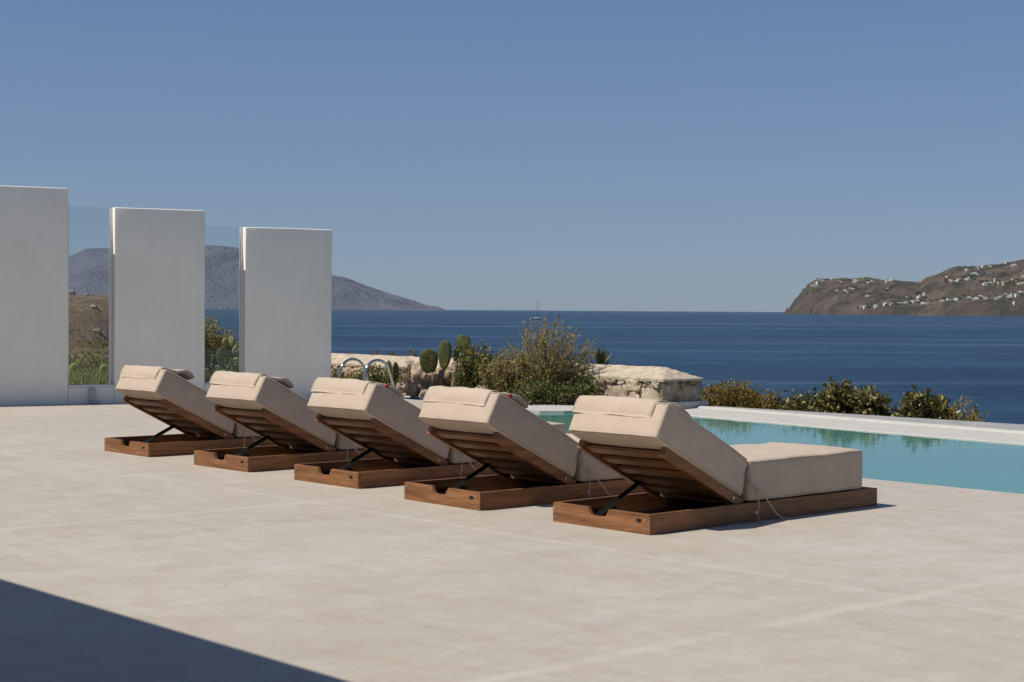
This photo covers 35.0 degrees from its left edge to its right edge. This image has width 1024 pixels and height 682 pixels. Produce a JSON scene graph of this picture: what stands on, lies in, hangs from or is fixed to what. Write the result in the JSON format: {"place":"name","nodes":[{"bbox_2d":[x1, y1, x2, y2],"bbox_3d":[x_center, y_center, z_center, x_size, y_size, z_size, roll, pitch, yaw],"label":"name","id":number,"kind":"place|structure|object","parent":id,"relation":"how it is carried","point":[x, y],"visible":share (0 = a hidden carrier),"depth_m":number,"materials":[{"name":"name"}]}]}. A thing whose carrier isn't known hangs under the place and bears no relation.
{"place":"outdoors","nodes":[
{"label":"outdoors","id":0,"kind":"place"},
{"bbox_2d":[69,362,108,384],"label":"tall grass","id":1,"kind":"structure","parent":0,"point":[97,377],"depth_m":23.70,"materials":[{"name":"green plant"}]},
{"bbox_2d":[69,294,219,354],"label":"dry hillside","id":2,"kind":"structure","parent":0,"point":[84,321],"depth_m":80.35,"materials":[{"name":"brown soil"}]},
{"bbox_2d":[69,363,88,376],"bbox_3d":[-6.733,0.666,25.015,0.479,0.660,0.106,0,1,0],"label":"prickly pear","id":3,"kind":"object","parent":2,"relation":"on","point":[73,365],"visible":0.18,"depth_m":24.98,"materials":[{"name":"green plant"}]},
{"bbox_2d":[69,341,108,377],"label":"garden shrub","id":4,"kind":"object","parent":2,"relation":"on","point":[96,359],"visible":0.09,"depth_m":25.56,"materials":[{"name":"green plant"}]},
{"bbox_2d":[69,355,108,378],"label":"field wall","id":5,"kind":"structure","parent":2,"relation":"on","point":[74,358],"depth_m":40.98,"materials":[{"name":"stone"}]},
{"bbox_2d":[93,328,101,333],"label":"hillside rock","id":6,"kind":"object","parent":2,"relation":"on","point":[97,331],"visible":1,"depth_m":79.15,"materials":[{"name":"stone"}]},
{"bbox_2d":[99,364,108,376],"bbox_3d":[-6.276,0.680,25.015,0.468,0.660,0.100,0,1,0],"label":"prickly pear","id":7,"kind":"object","parent":2,"relation":"on","point":[102,366],"visible":0.2,"depth_m":24.98,"materials":[{"name":"green plant"}]},
{"bbox_2d":[205,313,238,381],"bbox_3d":[-5.102,0.235,26.447,1.525,1.452,1.162,0,1,0],"label":"olive shrub","id":8,"kind":"object","parent":2,"relation":"on","point":[211,348],"visible":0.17,"depth_m":26.39,"materials":[{"name":"green plant"}]},
{"bbox_2d":[205,344,238,381],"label":"dark low shrub","id":9,"kind":"object","parent":2,"relation":"on","point":[233,368],"visible":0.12,"depth_m":25.27,"materials":[{"name":"green plant"}]},
{"bbox_2d":[211,336,238,371],"bbox_3d":[-4.461,0.400,25.613,0.572,0.970,0.160,0,1,0],"label":"prickly pear","id":10,"kind":"object","parent":2,"relation":"on","point":[226,349],"visible":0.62,"depth_m":25.58,"materials":[{"name":"green plant"}]},
{"bbox_2d":[331,353,707,408],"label":"stone wall","id":11,"kind":"structure","parent":2,"relation":"on","point":[679,388],"depth_m":21.64,"materials":[{"name":"stone"}]},
{"bbox_2d":[700,375,792,409],"bbox_3d":[3.234,1.113,22.351,1.581,1.288,1.091,0,1,0],"label":"golden bush","id":12,"kind":"object","parent":2,"relation":"on","point":[730,395],"visible":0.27,"depth_m":22.28,"materials":[{"name":"green plant"}]},
{"bbox_2d":[762,386,819,411],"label":"pittosporum bush","id":13,"kind":"object","parent":2,"relation":"on","point":[798,406],"visible":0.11,"depth_m":21.45,"materials":[{"name":"green plant"}]},
{"bbox_2d":[804,376,866,413],"bbox_3d":[4.269,1.118,21.163,1.161,1.334,0.968,0,1,-27],"label":"pittosporum bush","id":14,"kind":"object","parent":2,"relation":"on","point":[837,399],"visible":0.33,"depth_m":20.95,"materials":[{"name":"green plant"}]},
{"bbox_2d":[711,406,1023,430],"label":"stone ledge","id":15,"kind":"object","parent":2,"relation":"on","point":[977,424],"visible":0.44,"depth_m":19.02,"materials":[{"name":"white stone"}]},
{"bbox_2d":[685,406,1023,444],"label":"pool edge","id":16,"kind":"object","parent":15,"relation":"on","point":[1007,436],"visible":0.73,"depth_m":18.55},
{"bbox_2d":[846,385,892,415],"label":"pittosporum bush","id":17,"kind":"object","parent":2,"relation":"on","point":[868,402],"visible":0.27,"depth_m":20.56,"materials":[{"name":"green plant"}]},
{"bbox_2d":[890,384,961,419],"bbox_3d":[5.141,1.173,20.213,1.015,1.272,0.942,0,1,0],"label":"pittosporum bush","id":18,"kind":"object","parent":2,"relation":"on","point":[923,404],"visible":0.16,"depth_m":20.09,"materials":[{"name":"green plant"}]},
{"bbox_2d":[946,395,989,421],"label":"thin shrub","id":19,"kind":"object","parent":2,"relation":"on","point":[964,417],"visible":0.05,"depth_m":19.72,"materials":[{"name":"green plant"}]},
{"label":"planting bed","id":20,"kind":"structure","parent":2,"relation":"on","visible":0},
{"bbox_2d":[331,371,359,378],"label":"succulent","id":21,"kind":"object","parent":20,"relation":"on","point":[345,376],"visible":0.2,"depth_m":24.55,"materials":[{"name":"green plant"}]},
{"bbox_2d":[346,370,369,380],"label":"succulent","id":22,"kind":"object","parent":20,"relation":"on","point":[360,377],"visible":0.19,"depth_m":24.46,"materials":[{"name":"green plant"}]},
{"bbox_2d":[362,363,391,385],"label":"succulent","id":23,"kind":"object","parent":20,"relation":"on","point":[375,378],"visible":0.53,"depth_m":24.49,"materials":[{"name":"green plant"}]},
{"bbox_2d":[379,360,395,386],"bbox_3d":[-1.913,0.529,24.710,0.311,0.480,0.081,0,1,0],"label":"prickly pear","id":24,"kind":"object","parent":20,"relation":"on","point":[388,362],"visible":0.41,"depth_m":24.68,"materials":[{"name":"green plant"}]},
{"bbox_2d":[392,362,402,384],"bbox_3d":[-1.736,0.542,24.610,0.169,0.460,0.109,0,1,0],"label":"prickly pear","id":25,"kind":"object","parent":20,"relation":"on","point":[395,369],"visible":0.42,"depth_m":24.58,"materials":[{"name":"green plant"}]},
{"bbox_2d":[396,382,406,392],"bbox_3d":[-1.631,0.691,23.918,0.162,0.174,0.201,0,1,0],"label":"rock","id":26,"kind":"object","parent":20,"relation":"on","point":[401,387],"visible":0.78,"depth_m":23.85,"materials":[{"name":"stone"}]},
{"bbox_2d":[395,358,419,394],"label":"dry round bush","id":27,"kind":"object","parent":20,"relation":"on","point":[408,375],"visible":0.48,"depth_m":24.17,"materials":[{"name":"brown plant"}]},
{"bbox_2d":[411,364,437,395],"bbox_3d":[-1.287,0.589,23.918,0.420,0.509,0.505,0,1,0],"label":"rock","id":28,"kind":"object","parent":20,"relation":"on","point":[420,376],"visible":0.59,"depth_m":23.74,"materials":[{"name":"stone"}]},
{"bbox_2d":[419,334,472,386],"bbox_3d":[-0.964,0.357,23.798,0.781,0.910,0.482,0,1,0],"label":"prickly pear","id":29,"kind":"object","parent":20,"relation":"on","point":[428,359],"visible":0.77,"depth_m":23.76,"materials":[{"name":"green plant"}]},
{"bbox_2d":[436,364,459,386],"bbox_3d":[-0.953,0.614,24.131,0.409,0.614,0.521,0,1,0],"label":"rock","id":30,"kind":"object","parent":20,"relation":"on","point":[448,372],"visible":0.29,"depth_m":23.93,"materials":[{"name":"stone"}]},
{"bbox_2d":[446,338,513,387],"bbox_3d":[-0.311,0.479,23.417,1.176,1.034,1.045,1,2,42],"label":"lantana bush","id":31,"kind":"object","parent":20,"relation":"on","point":[468,373],"visible":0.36,"depth_m":23.32,"materials":[{"name":"green plant"}]},
{"bbox_2d":[475,341,533,395],"bbox_3d":[-0.039,0.436,22.635,0.989,0.885,0.745,0,1,0],"label":"yellow green shrub","id":32,"kind":"object","parent":20,"relation":"on","point":[502,377],"visible":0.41,"depth_m":22.51,"materials":[{"name":"green plant"}]},
{"bbox_2d":[496,367,602,405],"bbox_3d":[0.505,0.669,21.904,1.446,0.640,0.667,0,1,0],"label":"green shrub","id":33,"kind":"object","parent":20,"relation":"on","point":[569,396],"visible":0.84,"depth_m":21.82,"materials":[{"name":"green plant"}]},
{"bbox_2d":[504,310,598,403],"bbox_3d":[0.545,0.230,22.356,1.311,1.316,1.103,0,1,0],"label":"dry shrub","id":34,"kind":"object","parent":20,"relation":"on","point":[554,368],"visible":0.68,"depth_m":22.14,"materials":[{"name":"green plant"}]},
{"bbox_2d":[583,345,622,364],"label":"spiky agave","id":35,"kind":"object","parent":20,"relation":"on","point":[601,358],"visible":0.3,"depth_m":24.15,"materials":[{"name":"green plant"}]},
{"bbox_2d":[69,245,444,310],"bbox_3d":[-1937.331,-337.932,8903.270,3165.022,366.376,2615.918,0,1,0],"label":"distant island","id":36,"kind":"structure","parent":0,"point":[89,271],"depth_m":8335.58,"materials":[{"name":"stone"}]},
{"bbox_2d":[0,399,1023,681],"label":"terrace floor","id":37,"kind":"structure","parent":0,"point":[118,567],"depth_m":7.60,"materials":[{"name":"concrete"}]},
{"bbox_2d":[0,185,67,405],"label":"white wall","id":38,"kind":"structure","parent":37,"relation":"on","point":[33,295],"depth_m":21.10,"materials":[{"name":"paint"}]},
{"bbox_2d":[68,206,113,403],"bbox_3d":[-5.580,-0.324,21.488,0.600,2.906,0.354,0,1,-27],"label":"glass screen","id":39,"kind":"object","parent":37,"relation":"on","point":[90,393],"visible":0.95,"depth_m":21.53,"materials":[{"name":"clear glass"}]},
{"bbox_2d":[112,207,204,402],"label":"white wall","id":40,"kind":"structure","parent":37,"relation":"on","point":[158,281],"depth_m":21.85,"materials":[{"name":"paint"}]},
{"bbox_2d":[105,365,274,456],"bbox_3d":[-2.523,0.595,14.883,2.214,0.769,0.864,-1,2,-41],"label":"sun lounger","id":41,"kind":"object","parent":37,"relation":"on","point":[174,398],"visible":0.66,"depth_m":14.28,"materials":[{"name":"beige fabric"}]},
{"bbox_2d":[204,226,242,390],"bbox_3d":[-3.994,-0.229,22.389,0.563,2.702,0.224,0,1,-27],"label":"glass screen","id":42,"kind":"object","parent":37,"relation":"on","point":[207,386],"visible":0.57,"depth_m":22.50,"materials":[{"name":"clear glass"}]},
{"bbox_2d":[194,371,379,471],"bbox_3d":[-1.491,0.626,13.671,2.214,0.769,0.864,-1,2,-42],"label":"sun lounger","id":43,"kind":"object","parent":37,"relation":"on","point":[279,413],"visible":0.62,"depth_m":13.06,"materials":[{"name":"beige fabric"}]},
{"bbox_2d":[242,227,331,398],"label":"white wall","id":44,"kind":"structure","parent":37,"relation":"on","point":[286,301],"depth_m":22.71,"materials":[{"name":"paint"}]},
{"bbox_2d":[331,368,348,377],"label":"succulent","id":45,"kind":"object","parent":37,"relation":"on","point":[334,373],"visible":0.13,"depth_m":24.80,"materials":[{"name":"green plant"}]},
{"bbox_2d":[338,358,394,386],"bbox_3d":[-2.069,0.621,23.316,0.785,0.751,0.680,-1,2,-42],"label":"pool ladder","id":46,"kind":"object","parent":37,"relation":"on","point":[365,375],"visible":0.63,"depth_m":23.22,"materials":[{"name":"silver metal"}]},
{"bbox_2d":[294,377,565,488],"bbox_3d":[-0.520,0.654,12.558,2.214,0.769,0.864,-1,2,-42],"label":"sun lounger","id":47,"kind":"object","parent":37,"relation":"on","point":[386,425],"visible":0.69,"depth_m":11.96,"materials":[{"name":"beige fabric"}]},
{"bbox_2d":[403,395,574,412],"bbox_3d":[-0.233,1.042,22.443,1.390,0.406,6.260,-1,2,-42],"label":"pool coping","id":48,"kind":"object","parent":37,"relation":"on","point":[536,408],"visible":0.08,"depth_m":21.16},
{"bbox_2d":[406,382,417,396],"bbox_3d":[-1.454,0.703,23.627,0.172,0.221,0.253,0,1,0],"label":"rock","id":49,"kind":"object","parent":48,"relation":"on","point":[412,388],"visible":1,"depth_m":23.53,"materials":[{"name":"stone"}]},
{"bbox_2d":[403,397,422,399],"bbox_3d":[-0.971,0.936,22.801,0.250,0.194,3.939,0,1,-34],"label":"pool tile band","id":50,"kind":"object","parent":48,"relation":"attached to","point":[412,398],"depth_m":23.51,"materials":[{"name":"blue tile"}]},
{"bbox_2d":[418,389,426,398],"bbox_3d":[-1.169,0.761,23.318,0.358,0.160,0.357,0,1,0],"label":"rock","id":51,"kind":"object","parent":48,"relation":"on","point":[422,394],"visible":0.34,"depth_m":23.16,"materials":[{"name":"stone"}]},
{"bbox_2d":[404,386,644,510],"bbox_3d":[0.392,0.683,11.337,2.214,0.770,0.864,-1,1,-41],"label":"sun lounger","id":52,"kind":"object","parent":37,"relation":"on","point":[519,449],"visible":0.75,"depth_m":10.79,"materials":[{"name":"beige fabric"}]},
{"bbox_2d":[553,395,876,534],"bbox_3d":[1.358,0.710,10.278,2.214,0.770,0.864,-1,2,-42],"label":"sun lounger","id":53,"kind":"object","parent":37,"relation":"on","point":[669,459],"visible":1,"depth_m":9.84,"materials":[{"name":"beige fabric"}]},
{"bbox_2d":[0,0,1023,311],"label":"sky","id":54,"kind":"structure","parent":0,"point":[557,155],"materials":[{"name":"blue"}]},
{"bbox_2d":[205,309,1023,423],"bbox_3d":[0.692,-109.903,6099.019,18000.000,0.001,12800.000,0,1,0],"label":"sea","id":55,"kind":"structure","parent":0,"point":[978,361],"depth_m":504.53,"materials":[{"name":"liquid"}]},
{"bbox_2d":[530,303,542,319],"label":"sailing boat","id":56,"kind":"object","parent":55,"relation":"on","point":[536,318],"visible":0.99,"depth_m":1595.77,"materials":[{"name":"white"}]},
{"bbox_2d":[534,413,1023,493],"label":"pool water","id":57,"kind":"structure","parent":0,"point":[978,465],"depth_m":15.44,"materials":[{"name":"teal liquid"}]},
{"bbox_2d":[783,259,1023,315],"bbox_3d":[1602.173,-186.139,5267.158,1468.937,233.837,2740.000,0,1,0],"label":"headland","id":58,"kind":"structure","parent":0,"point":[819,299],"depth_m":4671.18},
{"bbox_2d":[802,262,1023,308],"bbox_3d":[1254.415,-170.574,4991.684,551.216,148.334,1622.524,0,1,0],"label":"buildings","id":59,"kind":"structure","parent":58,"relation":"on","point":[1015,280],"depth_m":4621.65,"materials":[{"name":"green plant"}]}
]}

